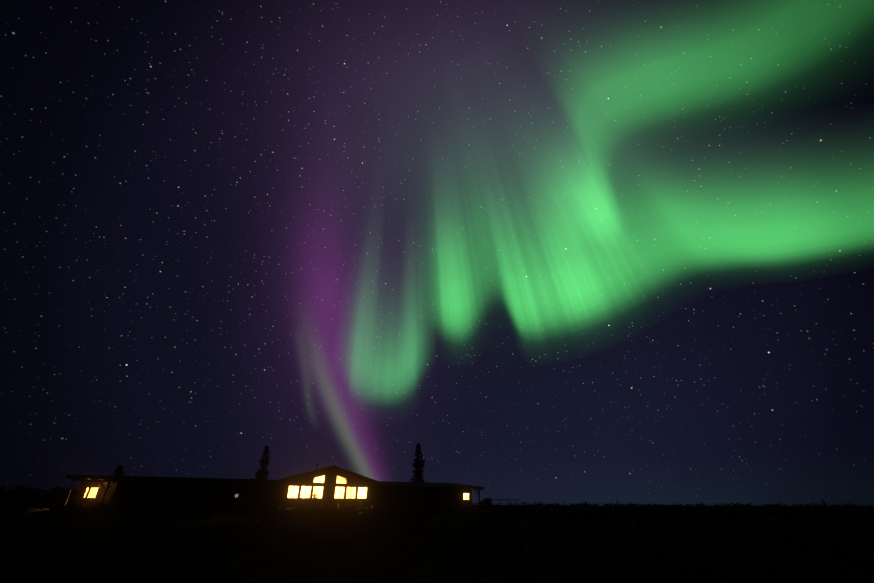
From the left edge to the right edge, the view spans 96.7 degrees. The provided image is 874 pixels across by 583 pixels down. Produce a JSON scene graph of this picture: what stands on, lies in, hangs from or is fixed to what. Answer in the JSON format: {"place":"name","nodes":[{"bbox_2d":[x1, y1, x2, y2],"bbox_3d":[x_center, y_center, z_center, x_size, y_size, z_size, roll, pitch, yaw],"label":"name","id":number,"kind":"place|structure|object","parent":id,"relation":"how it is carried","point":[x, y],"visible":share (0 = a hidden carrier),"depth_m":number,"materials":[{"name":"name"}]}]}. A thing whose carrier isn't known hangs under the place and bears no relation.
{"place":"outdoors","nodes":[
{"label":"outdoors","id":0,"kind":"place"},
{"bbox_2d":[84,488,468,499],"bbox_3d":[-17.786,27.704,52.580,48.933,2.550,4.371,12,-31,-20],"label":"lodge wing interior","id":1,"kind":"object","parent":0,"point":[95,490],"depth_m":46.02,"materials":[{"name":"yellow"}]},
{"bbox_2d":[287,475,366,497],"bbox_3d":[-15.617,26.769,52.790,10.760,4.390,8.760,13,-32,-23],"label":"lodge hall interior","id":2,"kind":"object","parent":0,"point":[319,491],"depth_m":56.16,"materials":[{"name":"yellow"}]},
{"bbox_2d":[313,476,345,497],"bbox_3d":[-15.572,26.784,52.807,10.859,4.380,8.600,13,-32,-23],"label":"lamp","id":3,"kind":"object","parent":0,"point":[338,478],"depth_m":54.90,"materials":[{"name":"yellow"}]},
{"bbox_2d":[0,493,873,582],"bbox_3d":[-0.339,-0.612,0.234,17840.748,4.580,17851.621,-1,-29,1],"label":"ground","id":4,"kind":"structure","parent":0,"point":[104,562],"depth_m":12.20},
{"bbox_2d":[63,478,119,507],"bbox_3d":[-37.370,22.224,42.155,4.200,3.260,3.100,13,-32,-23],"label":"lodge porch timber","id":5,"kind":"object","parent":4,"relation":"on","point":[89,489],"visible":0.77,"depth_m":41.78,"materials":[{"name":"brown wood"}]},
{"bbox_2d":[112,465,123,475],"bbox_3d":[-43.988,26.342,52.981,2.336,5.025,2.677,0,-29,1],"label":"spruce tree","id":6,"kind":"object","parent":4,"relation":"on","point":[119,471],"visible":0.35,"depth_m":53.79,"materials":[{"name":"green plant"}]},
{"bbox_2d":[250,446,269,479],"bbox_3d":[-27.234,28.814,60.305,2.901,9.120,3.093,3,-29,-5],"label":"spruce tree","id":7,"kind":"object","parent":4,"relation":"on","point":[261,474],"visible":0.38,"depth_m":60.63,"materials":[{"name":"green plant"}]},
{"bbox_2d":[72,480,471,506],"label":"lodge wing walls","id":8,"kind":"structure","parent":4,"relation":"on","point":[145,493],"depth_m":46.56,"materials":[{"name":"brown wood"}]},
{"bbox_2d":[66,475,484,488],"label":"lodge wing roofs","id":9,"kind":"structure","parent":8,"relation":"on","point":[396,484],"depth_m":47.26,"materials":[{"name":"black"}]},
{"bbox_2d":[234,489,482,510],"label":"lodge wing trim","id":10,"kind":"structure","parent":8,"relation":"attached to","point":[478,493],"depth_m":59.79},
{"bbox_2d":[90,507,471,511],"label":"lodge wing plinth","id":11,"kind":"structure","parent":4,"relation":"on","point":[427,508],"depth_m":55.78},
{"bbox_2d":[277,507,369,511],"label":"lodge hall plinth","id":12,"kind":"structure","parent":4,"relation":"on","point":[331,507],"depth_m":48.54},
{"bbox_2d":[277,468,371,506],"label":"lodge hall walls","id":13,"kind":"structure","parent":4,"relation":"on","point":[329,484],"depth_m":48.91,"materials":[{"name":"brown wood"}]},
{"bbox_2d":[280,477,365,497],"bbox_3d":[-14.445,25.280,50.241,10.480,2.731,2.530,13,-32,-23],"label":"lodge hall glass","id":14,"kind":"object","parent":13,"relation":"in","point":[309,490],"visible":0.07,"depth_m":48.38,"materials":[{"name":"glass"}]},
{"bbox_2d":[279,465,376,507],"bbox_3d":[-13.983,25.146,49.920,11.980,4.855,3.560,13,-32,-23],"label":"wooden frame","id":15,"kind":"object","parent":13,"relation":"attached to","point":[327,468],"depth_m":49.22,"materials":[{"name":"brown wood"}]},
{"bbox_2d":[268,498,415,511],"bbox_3d":[-10.707,27.257,48.670,19.005,2.150,7.400,13,-32,-23],"label":"deck railing","id":16,"kind":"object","parent":4,"relation":"on","point":[349,503],"depth_m":47.23,"materials":[{"name":"brown wood"}]},
{"bbox_2d":[408,442,425,481],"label":"spruce tree","id":17,"kind":"object","parent":4,"relation":"on","point":[418,471],"visible":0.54,"depth_m":69.32,"materials":[{"name":"green plant"}]},
{"bbox_2d":[477,498,532,510],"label":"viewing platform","id":18,"kind":"structure","parent":4,"relation":"on","point":[485,503],"depth_m":63.99,"materials":[{"name":"brown wood"}]},
{"bbox_2d":[511,499,825,505],"bbox_3d":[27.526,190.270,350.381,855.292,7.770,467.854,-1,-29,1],"label":"spruce trees","id":19,"kind":"object","parent":4,"relation":"on","point":[643,503],"visible":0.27,"depth_m":225.94,"materials":[{"name":"black plant"}]},
{"bbox_2d":[0,0,873,505],"label":"sky","id":20,"kind":"structure","parent":0,"point":[568,251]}
]}

